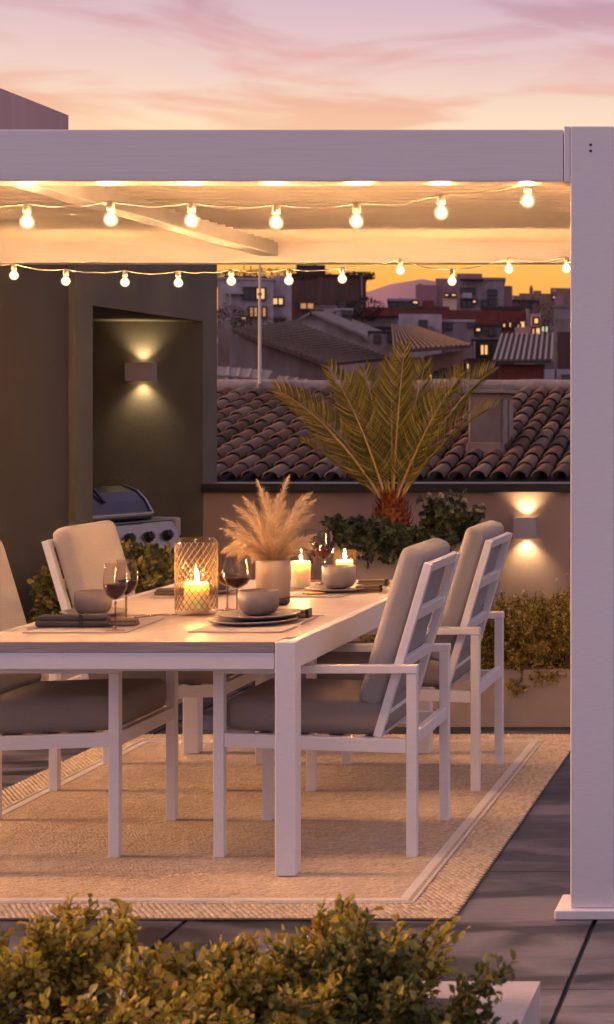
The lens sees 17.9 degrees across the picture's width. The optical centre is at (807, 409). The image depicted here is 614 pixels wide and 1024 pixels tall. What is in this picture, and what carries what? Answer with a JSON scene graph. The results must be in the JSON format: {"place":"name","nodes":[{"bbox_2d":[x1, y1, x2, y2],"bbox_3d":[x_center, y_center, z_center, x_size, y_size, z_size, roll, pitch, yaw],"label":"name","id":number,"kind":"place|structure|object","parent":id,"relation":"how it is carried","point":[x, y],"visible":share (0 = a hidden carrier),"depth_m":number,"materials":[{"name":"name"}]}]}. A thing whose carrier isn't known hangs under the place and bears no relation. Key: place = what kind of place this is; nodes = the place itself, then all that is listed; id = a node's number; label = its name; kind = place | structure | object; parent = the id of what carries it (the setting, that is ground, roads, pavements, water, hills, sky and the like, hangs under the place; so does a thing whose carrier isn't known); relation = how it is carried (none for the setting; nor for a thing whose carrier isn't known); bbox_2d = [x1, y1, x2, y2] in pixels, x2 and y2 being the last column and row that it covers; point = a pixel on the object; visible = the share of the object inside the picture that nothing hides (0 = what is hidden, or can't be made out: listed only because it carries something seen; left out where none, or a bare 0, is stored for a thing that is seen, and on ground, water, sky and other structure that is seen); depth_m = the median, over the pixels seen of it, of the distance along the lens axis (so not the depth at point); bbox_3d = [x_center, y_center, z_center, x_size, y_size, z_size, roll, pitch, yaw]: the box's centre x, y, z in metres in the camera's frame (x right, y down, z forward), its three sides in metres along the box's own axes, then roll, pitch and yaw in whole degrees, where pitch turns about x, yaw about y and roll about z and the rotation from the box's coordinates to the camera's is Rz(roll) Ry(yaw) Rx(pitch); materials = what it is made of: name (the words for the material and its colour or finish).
{"place":"outdoors","nodes":[
{"label":"outdoors","id":0,"kind":"place"},
{"bbox_2d":[0,88,67,623],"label":"house","id":1,"kind":"structure","parent":0,"point":[33,409],"depth_m":8.93,"materials":[{"name":"paint"}]},
{"bbox_2d":[68,265,216,568],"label":"house","id":2,"kind":"structure","parent":0,"point":[154,443],"depth_m":11.35,"materials":[{"name":"paint"}]},
{"bbox_2d":[125,362,156,380],"bbox_3d":[-4.140,-0.234,11.304,0.170,0.117,0.084,0,0,0],"label":"wall lamp","id":3,"kind":"object","parent":2,"relation":"attached to","point":[140,371],"visible":1,"depth_m":11.26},
{"bbox_2d":[0,657,613,1023],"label":"terrace floor","id":4,"kind":"structure","parent":0,"point":[523,887],"depth_m":5.30,"materials":[{"name":"tile"}]},
{"bbox_2d":[40,674,227,727],"bbox_3d":[-3.470,1.349,9.300,0.540,0.299,1.500,0,0,0],"label":"planter","id":5,"kind":"object","parent":4,"relation":"on","point":[44,677],"visible":0.03,"depth_m":8.55,"materials":[{"name":"stone"}]},
{"bbox_2d":[27,561,73,622],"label":"boxwood","id":6,"kind":"object","parent":5,"relation":"on","point":[45,598],"visible":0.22,"depth_m":8.62,"materials":[{"name":"green plant"}]},
{"bbox_2d":[121,539,177,593],"bbox_3d":[-3.393,0.934,9.040,0.490,0.594,0.537,0,0,0],"label":"boxwood","id":7,"kind":"object","parent":5,"relation":"on","point":[151,576],"visible":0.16,"depth_m":8.99,"materials":[{"name":"green plant"}]},
{"bbox_2d":[139,562,226,587],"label":"boxwood","id":8,"kind":"object","parent":5,"relation":"on","point":[189,573],"visible":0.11,"depth_m":9.49,"materials":[{"name":"green plant"}]},
{"bbox_2d":[93,484,181,578],"bbox_3d":[-4.032,0.964,10.142,0.594,1.069,1.030,0,0,20],"label":"barbecue","id":9,"kind":"object","parent":4,"relation":"on","point":[127,511],"visible":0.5,"depth_m":10.25,"materials":[{"name":"silver metal"}]},
{"bbox_2d":[0,981,539,1023],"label":"planter","id":10,"kind":"object","parent":4,"relation":"on","point":[520,1002],"visible":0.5,"depth_m":3.40,"materials":[{"name":"concrete"}]},
{"bbox_2d":[0,944,48,1023],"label":"shrub","id":11,"kind":"object","parent":10,"relation":"on","point":[12,968],"visible":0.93,"depth_m":3.14,"materials":[{"name":"green plant"}]},
{"bbox_2d":[0,893,143,1023],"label":"shrub","id":12,"kind":"object","parent":10,"relation":"on","point":[55,954],"visible":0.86,"depth_m":3.26,"materials":[{"name":"green plant"}]},
{"bbox_2d":[24,944,276,1023],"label":"shrub","id":13,"kind":"object","parent":10,"relation":"on","point":[139,986],"visible":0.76,"depth_m":3.10,"materials":[{"name":"green plant"}]},
{"bbox_2d":[144,940,268,1015],"bbox_3d":[-1.103,1.046,3.297,0.258,0.172,0.211,0,0,0],"label":"shrub","id":14,"kind":"object","parent":10,"relation":"on","point":[178,958],"visible":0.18,"depth_m":3.28,"materials":[{"name":"green plant"}]},
{"bbox_2d":[146,924,329,1023],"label":"shrub","id":15,"kind":"object","parent":10,"relation":"on","point":[245,952],"visible":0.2,"depth_m":3.29,"materials":[{"name":"green plant"}]},
{"bbox_2d":[140,927,390,1023],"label":"shrub","id":16,"kind":"object","parent":10,"relation":"on","point":[328,991],"visible":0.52,"depth_m":3.01,"materials":[{"name":"green plant"}]},
{"bbox_2d":[257,892,470,1014],"bbox_3d":[-0.797,1.003,3.285,0.355,0.257,0.301,0,0,0],"label":"shrub","id":17,"kind":"object","parent":10,"relation":"on","point":[322,923],"visible":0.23,"depth_m":3.25,"materials":[{"name":"green plant"}]},
{"bbox_2d":[260,906,520,1023],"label":"shrub","id":18,"kind":"object","parent":10,"relation":"in","point":[392,1009],"visible":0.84,"depth_m":3.05,"materials":[{"name":"green plant"}]},
{"bbox_2d":[314,981,518,1023],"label":"shrub","id":19,"kind":"object","parent":10,"relation":"in","point":[486,1015],"visible":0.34,"depth_m":3.03,"materials":[{"name":"green plant"}]},
{"bbox_2d":[0,734,569,919],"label":"rug","id":20,"kind":"object","parent":4,"relation":"on","point":[54,847],"visible":0.66,"depth_m":6.38,"materials":[{"name":"fabric"}]},
{"bbox_2d":[0,540,177,856],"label":"dining chair","id":21,"kind":"object","parent":20,"relation":"on","point":[57,711],"visible":0.89,"depth_m":6.12,"materials":[{"name":"metal"}]},
{"bbox_2d":[42,520,261,790],"bbox_3d":[-2.643,0.975,7.388,0.721,1.028,0.581,0,0,0],"label":"dining chair","id":22,"kind":"object","parent":20,"relation":"on","point":[87,553],"visible":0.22,"depth_m":7.16,"materials":[{"name":"fabric"}]},
{"bbox_2d":[0,580,432,875],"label":"dining table","id":23,"kind":"object","parent":20,"relation":"on","point":[169,643],"visible":0.57,"depth_m":5.82,"materials":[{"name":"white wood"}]},
{"bbox_2d":[59,607,127,615],"bbox_3d":[-2.558,0.728,6.523,0.230,0.016,0.230,0,0,0],"label":"plate","id":24,"kind":"object","parent":23,"relation":"on","point":[112,611],"visible":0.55,"depth_m":6.54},
{"bbox_2d":[74,589,111,613],"bbox_3d":[-2.553,0.689,6.505,0.128,0.082,0.128,0,0,0],"label":"bowl","id":25,"kind":"object","parent":24,"relation":"on","point":[94,601],"visible":0.88,"depth_m":6.46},
{"bbox_2d":[23,618,163,632],"bbox_3d":[-2.430,0.738,6.239,0.349,0.002,0.427,0,0,0],"label":"placemat","id":26,"kind":"object","parent":23,"relation":"on","point":[143,622],"visible":0.64,"depth_m":6.10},
{"bbox_2d":[35,613,110,627],"bbox_3d":[-2.491,0.716,6.178,0.245,0.044,0.058,0,0,0],"label":"napkin","id":27,"kind":"object","parent":26,"relation":"on","point":[76,620],"visible":1,"depth_m":6.15,"materials":[{"name":"grey fabric"}]},
{"bbox_2d":[103,564,127,630],"bbox_3d":[-2.309,0.625,6.072,0.078,0.228,0.078,0,0,0],"label":"wine glass","id":28,"kind":"object","parent":26,"relation":"on","point":[114,590],"visible":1,"depth_m":6.05,"materials":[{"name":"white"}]},
{"bbox_2d":[109,618,139,625],"bbox_3d":[-2.353,0.724,6.212,0.135,0.026,0.050,0,0,-4],"label":"napkin","id":29,"kind":"object","parent":26,"relation":"on","point":[126,621],"visible":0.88,"depth_m":6.19,"materials":[{"name":"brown fabric"}]},
{"bbox_2d":[114,563,137,595],"bbox_3d":[-2.327,0.625,6.215,0.078,0.228,0.078,0,0,0],"label":"wine glass","id":30,"kind":"object","parent":26,"relation":"on","point":[131,586],"visible":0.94,"depth_m":6.20,"materials":[{"name":"white"}]},
{"bbox_2d":[149,593,225,597],"bbox_3d":[-2.470,0.738,7.313,0.305,0.002,0.361,0,0,0],"label":"placemat","id":31,"kind":"object","parent":23,"relation":"on","point":[179,596],"visible":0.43,"depth_m":7.18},
{"bbox_2d":[154,588,183,594],"bbox_3d":[-2.494,0.723,7.245,0.200,0.028,0.050,0,0,0],"label":"napkin","id":32,"kind":"object","parent":31,"relation":"on","point":[164,591],"visible":0.52,"depth_m":7.22,"materials":[{"name":"brown fabric"}]},
{"bbox_2d":[209,586,239,593],"bbox_3d":[-2.401,0.728,7.331,0.220,0.016,0.220,0,0,0],"label":"plate","id":33,"kind":"object","parent":31,"relation":"on","point":[230,589],"visible":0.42,"depth_m":7.27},
{"bbox_2d":[200,576,229,590],"bbox_3d":[-2.385,0.703,7.331,0.116,0.055,0.116,0,0,0],"label":"bowl","id":34,"kind":"object","parent":33,"relation":"on","point":[220,586],"visible":0.49,"depth_m":7.28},
{"bbox_2d":[174,537,217,615],"bbox_3d":[-2.209,0.601,6.578,0.150,0.276,0.150,0,0,0],"label":"lantern","id":35,"kind":"object","parent":23,"relation":"on","point":[197,584],"visible":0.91,"depth_m":6.56,"materials":[{"name":"clear glass"}]},
{"bbox_2d":[184,571,208,613],"bbox_3d":[-2.206,0.654,6.572,0.087,0.156,0.087,0,0,0],"label":"candle","id":36,"kind":"object","parent":35,"relation":"in","point":[192,591],"visible":0.99,"depth_m":6.54,"materials":[{"name":"beige wax"}]},
{"bbox_2d":[215,557,239,610],"bbox_3d":[-2.138,0.640,6.708,0.088,0.198,0.088,0,0,0],"label":"wine glass","id":37,"kind":"object","parent":23,"relation":"on","point":[220,577],"visible":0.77,"depth_m":6.68,"materials":[{"name":"white"}]},
{"bbox_2d":[223,557,250,588],"bbox_3d":[-2.056,0.636,6.560,0.100,0.205,0.100,0,0,0],"label":"wine glass","id":38,"kind":"object","parent":23,"relation":"on","point":[236,582],"visible":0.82,"depth_m":6.53,"materials":[{"name":"white"}]},
{"bbox_2d":[188,616,318,631],"bbox_3d":[-1.900,0.738,6.273,0.315,0.002,0.465,0,0,0],"label":"placemat","id":39,"kind":"object","parent":23,"relation":"on","point":[278,627],"visible":0.64,"depth_m":6.16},
{"bbox_2d":[208,615,297,625],"bbox_3d":[-1.917,0.728,6.298,0.300,0.016,0.300,0,0,0],"label":"plate","id":40,"kind":"object","parent":39,"relation":"on","point":[225,620],"visible":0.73,"depth_m":6.26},
{"bbox_2d":[217,608,300,619],"bbox_3d":[-1.907,0.713,6.332,0.280,0.016,0.280,0,0,0],"label":"plate","id":41,"kind":"object","parent":40,"relation":"on","point":[238,614],"visible":0.82,"depth_m":6.33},
{"bbox_2d":[238,588,278,614],"bbox_3d":[-1.915,0.671,6.348,0.138,0.083,0.138,0,0,0],"label":"bowl","id":42,"kind":"object","parent":41,"relation":"on","point":[260,601],"visible":1,"depth_m":6.30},
{"bbox_2d":[276,608,312,617],"bbox_3d":[-1.835,0.722,6.457,0.150,0.032,0.048,0,0,0],"label":"napkin","id":43,"kind":"object","parent":39,"relation":"on","point":[305,613],"visible":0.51,"depth_m":6.44,"materials":[{"name":"grey fabric"}]},
{"bbox_2d":[255,559,289,604],"bbox_3d":[-2.034,0.654,6.924,0.127,0.170,0.127,0,0,0],"label":"vase","id":44,"kind":"object","parent":23,"relation":"on","point":[273,574],"visible":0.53,"depth_m":6.87,"materials":[{"name":"beige ceramic"}]},
{"bbox_2d":[220,474,316,564],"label":"pampas grass","id":45,"kind":"object","parent":44,"relation":"in","point":[285,546],"depth_m":6.89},
{"bbox_2d":[291,557,309,587],"bbox_3d":[-2.107,0.660,7.566,0.077,0.158,0.077,0,0,0],"label":"candle","id":46,"kind":"object","parent":23,"relation":"on","point":[300,573],"visible":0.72,"depth_m":7.53,"materials":[{"name":"beige wax"}]},
{"bbox_2d":[290,590,353,596],"bbox_3d":[-1.948,0.738,7.371,0.231,0.002,0.390,0,0,0],"label":"placemat","id":47,"kind":"object","parent":23,"relation":"on","point":[301,594],"visible":0.43,"depth_m":7.22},
{"bbox_2d":[305,584,363,592],"bbox_3d":[-1.915,0.728,7.400,0.250,0.016,0.250,0,0,0],"label":"plate","id":48,"kind":"object","parent":47,"relation":"on","point":[321,588],"visible":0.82,"depth_m":7.36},
{"bbox_2d":[322,564,355,588],"bbox_3d":[-1.917,0.684,7.447,0.136,0.090,0.136,0,0,0],"label":"bowl","id":49,"kind":"object","parent":48,"relation":"on","point":[339,576],"visible":1,"depth_m":7.39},
{"bbox_2d":[313,533,333,583],"bbox_3d":[-2.051,0.626,7.713,0.088,0.225,0.088,0,0,0],"label":"wine glass","id":50,"kind":"object","parent":23,"relation":"on","point":[322,553],"visible":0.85,"depth_m":7.69,"materials":[{"name":"clear"}]},
{"bbox_2d":[354,584,382,591],"bbox_3d":[-1.782,0.724,7.386,0.115,0.028,0.043,0,0,-12],"label":"napkin","id":51,"kind":"object","parent":23,"relation":"on","point":[370,588],"visible":1,"depth_m":7.37,"materials":[{"name":"brown fabric"}]},
{"bbox_2d":[356,578,389,585],"bbox_3d":[-1.823,0.724,7.636,0.135,0.028,0.043,0,0,-2],"label":"napkin","id":52,"kind":"object","parent":23,"relation":"on","point":[384,582],"visible":0.88,"depth_m":7.62,"materials":[{"name":"brown fabric"}]},
{"bbox_2d":[213,538,459,856],"bbox_3d":[-1.617,0.975,6.338,0.721,1.028,0.581,0,0,0],"label":"dining chair","id":53,"kind":"object","parent":20,"relation":"on","point":[378,702],"visible":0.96,"depth_m":6.10,"materials":[{"name":"metal"}]},
{"bbox_2d":[306,520,512,791],"bbox_3d":[-1.597,0.975,7.383,0.721,1.028,0.581,0,0,0],"label":"dining chair","id":54,"kind":"object","parent":20,"relation":"on","point":[463,614],"visible":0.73,"depth_m":7.14,"materials":[{"name":"metal"}]},
{"bbox_2d":[0,126,613,919],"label":"pergola","id":55,"kind":"object","parent":4,"relation":"on","point":[566,172],"visible":0.98,"depth_m":5.37,"materials":[{"name":"white metal"}]},
{"bbox_2d":[0,186,531,226],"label":"string light","id":56,"kind":"object","parent":55,"relation":"hanging from","point":[191,207],"visible":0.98,"depth_m":5.66,"materials":[{"name":"white"}]},
{"bbox_2d":[0,256,568,285],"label":"string light","id":57,"kind":"object","parent":55,"relation":"hanging from","point":[288,272],"visible":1,"depth_m":7.65,"materials":[{"name":"white"}]},
{"bbox_2d":[201,482,569,634],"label":"parapet wall","id":58,"kind":"structure","parent":4,"relation":"on","point":[541,562],"depth_m":11.35,"materials":[{"name":"paint"}]},
{"bbox_2d":[513,517,537,538],"bbox_3d":[-1.752,0.734,11.304,0.142,0.131,0.084,0,0,0],"label":"wall lamp","id":59,"kind":"object","parent":58,"relation":"attached to","point":[525,528],"visible":1,"depth_m":11.26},
{"bbox_2d":[333,543,498,640],"bbox_3d":[-2.142,1.106,10.025,0.779,0.787,0.650,0,0,0],"label":"planter","id":60,"kind":"object","parent":4,"relation":"on","point":[378,569],"visible":0.06,"depth_m":9.70,"materials":[{"name":"concrete"}]},
{"bbox_2d":[305,513,401,564],"bbox_3d":[-2.411,0.740,9.736,0.549,0.361,0.350,0,0,0],"label":"trailing plant","id":61,"kind":"object","parent":60,"relation":"in","point":[349,532],"visible":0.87,"depth_m":9.70,"materials":[{"name":"green plant"}]},
{"bbox_2d":[265,339,501,527],"bbox_3d":[-2.296,0.192,10.034,1.280,1.181,0.666,0,0,0],"label":"palm","id":62,"kind":"object","parent":60,"relation":"on","point":[391,507],"visible":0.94,"depth_m":9.97,"materials":[{"name":"green plant"}]},
{"bbox_2d":[346,522,460,569],"bbox_3d":[-2.133,0.721,9.710,0.596,0.239,0.400,0,0,0],"label":"trailing plant","id":63,"kind":"object","parent":60,"relation":"in","point":[409,535],"visible":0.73,"depth_m":9.66,"materials":[{"name":"green plant"}]},
{"bbox_2d":[416,487,486,542],"bbox_3d":[-1.935,0.617,9.892,0.301,0.379,0.378,0,0,-33],"label":"shrub","id":64,"kind":"object","parent":60,"relation":"on","point":[457,517],"visible":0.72,"depth_m":9.86,"materials":[{"name":"green plant"}]},
{"bbox_2d":[396,660,569,726],"bbox_3d":[-0.925,1.363,8.860,2.650,0.271,0.520,0,0,0],"label":"planter","id":65,"kind":"object","parent":4,"relation":"on","point":[547,705],"depth_m":8.60,"materials":[{"name":"concrete"}]},
{"bbox_2d":[470,589,556,700],"bbox_3d":[-1.442,1.122,8.891,0.690,0.505,0.759,0,0,0],"label":"fine shrub","id":66,"kind":"object","parent":65,"relation":"in","point":[514,637],"visible":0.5,"depth_m":8.70,"materials":[{"name":"green plant"}]},
{"bbox_2d":[481,573,569,695],"bbox_3d":[-1.189,1.087,8.848,0.745,0.600,0.826,0,0,36],"label":"fine shrub","id":67,"kind":"object","parent":65,"relation":"in","point":[557,637],"visible":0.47,"depth_m":8.71,"materials":[{"name":"green plant"}]},
{"bbox_2d":[0,0,613,318],"label":"sky","id":68,"kind":"structure","parent":0,"point":[101,64],"materials":[{"name":"pink"}]},
{"bbox_2d":[217,279,513,342],"bbox_3d":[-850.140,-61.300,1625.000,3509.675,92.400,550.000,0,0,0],"label":"hills","id":69,"kind":"structure","parent":0,"point":[406,290],"depth_m":1482.81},
{"bbox_2d":[137,920,596,1023],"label":"terrace base","id":70,"kind":"object","parent":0,"point":[572,975],"depth_m":4.90,"materials":[{"name":"black tile"}]},
{"bbox_2d":[217,343,553,379],"bbox_3d":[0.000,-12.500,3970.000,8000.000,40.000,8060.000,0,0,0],"label":"ground","id":71,"kind":"structure","parent":0,"point":[549,365],"depth_m":259.77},
{"bbox_2d":[218,319,234,366],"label":"white shed","id":72,"kind":"structure","parent":71,"relation":"on","point":[224,330],"depth_m":125.74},
{"bbox_2d":[217,306,247,335],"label":"bush","id":73,"kind":"object","parent":71,"relation":"on","point":[220,313],"visible":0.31,"depth_m":193.70,"materials":[{"name":"green plant"}]},
{"bbox_2d":[217,303,257,336],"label":"bush","id":74,"kind":"object","parent":71,"relation":"on","point":[236,314],"visible":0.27,"depth_m":197.02,"materials":[{"name":"green plant"}]},
{"bbox_2d":[217,367,272,378],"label":"building","id":75,"kind":"structure","parent":71,"relation":"on","point":[239,373],"depth_m":60.03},
{"bbox_2d":[217,265,291,327],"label":"apartment house","id":76,"kind":"structure","parent":71,"relation":"on","point":[276,296],"depth_m":211.06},
{"bbox_2d":[243,287,256,299],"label":"window","id":77,"kind":"structure","parent":76,"relation":"in","point":[248,292],"depth_m":210.67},
{"bbox_2d":[244,267,330,280],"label":"bush","id":78,"kind":"object","parent":76,"relation":"on","point":[294,278],"visible":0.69,"depth_m":217.31,"materials":[{"name":"green plant"}]},
{"bbox_2d":[230,315,292,327],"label":"bush","id":79,"kind":"object","parent":71,"relation":"on","point":[249,320],"visible":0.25,"depth_m":176.57,"materials":[{"name":"green plant"}]},
{"bbox_2d":[230,320,389,379],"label":"lean to house","id":80,"kind":"structure","parent":71,"relation":"on","point":[295,349],"depth_m":116.39,"materials":[{"name":"grey tile"}]},
{"bbox_2d":[314,304,336,312],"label":"roof cabin","id":81,"kind":"object","parent":71,"relation":"on","point":[328,308],"visible":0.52,"depth_m":183.52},
{"bbox_2d":[286,265,367,337],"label":"apartment building","id":82,"kind":"structure","parent":71,"relation":"on","point":[331,289],"depth_m":292.47,"materials":[{"name":"concrete"}]},
{"bbox_2d":[299,302,314,309],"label":"window","id":83,"kind":"structure","parent":82,"relation":"in","point":[302,305],"depth_m":291.28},
{"bbox_2d":[296,311,380,380],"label":"gabled house","id":84,"kind":"structure","parent":71,"relation":"on","point":[333,324],"depth_m":160.25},
{"bbox_2d":[334,308,352,320],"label":"roof cabin","id":85,"kind":"object","parent":71,"relation":"on","point":[346,313],"visible":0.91,"depth_m":180.05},
{"bbox_2d":[346,296,384,323],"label":"bush","id":86,"kind":"object","parent":71,"relation":"on","point":[378,311],"visible":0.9,"depth_m":217.32,"materials":[{"name":"green plant"}]},
{"bbox_2d":[362,307,398,341],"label":"warehouse","id":87,"kind":"structure","parent":71,"relation":"on","point":[387,317],"depth_m":224.04,"materials":[{"name":"grey concrete"}]},
{"bbox_2d":[368,328,399,380],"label":"house","id":88,"kind":"structure","parent":71,"relation":"on","point":[381,342],"depth_m":142.72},
{"bbox_2d":[387,297,418,324],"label":"house","id":89,"kind":"structure","parent":71,"relation":"on","point":[395,302],"depth_m":312.46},
{"bbox_2d":[396,357,425,379],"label":"cottage wing","id":90,"kind":"structure","parent":71,"relation":"on","point":[415,358],"depth_m":127.20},
{"bbox_2d":[399,313,441,356],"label":"white hut","id":91,"kind":"object","parent":71,"relation":"on","point":[432,322],"visible":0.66,"depth_m":173.38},
{"bbox_2d":[391,324,471,379],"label":"tiled cottage","id":92,"kind":"structure","parent":71,"relation":"on","point":[423,339],"depth_m":129.32,"materials":[{"name":"brown tile"}]},
{"bbox_2d":[416,278,456,305],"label":"apartment building","id":93,"kind":"structure","parent":71,"relation":"on","point":[429,295],"depth_m":578.59,"materials":[{"name":"beige concrete"}]},
{"bbox_2d":[443,288,456,309],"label":"apartment building","id":94,"kind":"structure","parent":71,"relation":"on","point":[450,300],"depth_m":441.94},
{"bbox_2d":[442,319,475,357],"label":"white hut","id":95,"kind":"object","parent":71,"relation":"on","point":[462,330],"visible":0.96,"depth_m":180.19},
{"bbox_2d":[398,306,528,363],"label":"warehouse","id":96,"kind":"structure","parent":71,"relation":"on","point":[510,319],"depth_m":238.78,"materials":[{"name":"red brick"}]},
{"bbox_2d":[465,358,496,379],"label":"dark house","id":97,"kind":"structure","parent":71,"relation":"on","point":[473,361],"depth_m":122.36,"materials":[{"name":"brown brick"}]},
{"bbox_2d":[455,273,511,309],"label":"apartment building","id":98,"kind":"structure","parent":71,"relation":"on","point":[475,291],"depth_m":475.88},
{"bbox_2d":[460,298,472,307],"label":"window","id":99,"kind":"structure","parent":98,"relation":"in","point":[464,303],"depth_m":474.87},
{"bbox_2d":[471,337,499,379],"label":"dark house","id":100,"kind":"structure","parent":71,"relation":"on","point":[484,347],"depth_m":152.90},
{"bbox_2d":[479,344,488,355],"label":"window","id":101,"kind":"structure","parent":100,"relation":"in","point":[483,348],"depth_m":152.74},
{"bbox_2d":[474,324,502,363],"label":"house","id":102,"kind":"structure","parent":71,"relation":"on","point":[488,330],"depth_m":193.73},
{"bbox_2d":[493,333,553,379],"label":"ribbed roof shed","id":103,"kind":"structure","parent":71,"relation":"on","point":[524,348],"depth_m":107.06,"materials":[{"name":"grey metal"}]},
{"bbox_2d":[512,296,538,326],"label":"house","id":104,"kind":"structure","parent":71,"relation":"on","point":[518,302],"depth_m":680.00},
{"bbox_2d":[515,314,552,363],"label":"stucco house","id":105,"kind":"structure","parent":71,"relation":"on","point":[536,327],"depth_m":164.55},
{"bbox_2d":[515,301,567,330],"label":"building","id":106,"kind":"structure","parent":71,"relation":"on","point":[541,313],"depth_m":254.83,"materials":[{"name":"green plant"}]},
{"bbox_2d":[514,285,569,342],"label":"hilltop town","id":107,"kind":"object","parent":71,"relation":"on","point":[545,298],"visible":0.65,"depth_m":1122.75},
{"bbox_2d":[544,369,569,379],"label":"roof cabinet","id":108,"kind":"object","parent":71,"relation":"on","point":[557,374],"visible":0.41,"depth_m":78.22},
{"bbox_2d":[552,296,569,368],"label":"tall house","id":109,"kind":"structure","parent":71,"relation":"on","point":[561,313],"depth_m":128.93,"materials":[{"name":"grey brick"}]},
{"bbox_2d":[217,379,569,481],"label":"tiled house","id":110,"kind":"structure","parent":0,"point":[521,433],"depth_m":18.19,"materials":[{"name":"tile"}]},
{"bbox_2d":[257,265,261,387],"bbox_3d":[-6.380,-0.940,21.200,0.069,1.520,0.069,0,0,0],"label":"mast","id":111,"kind":"object","parent":110,"relation":"on","point":[259,384],"visible":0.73,"depth_m":21.19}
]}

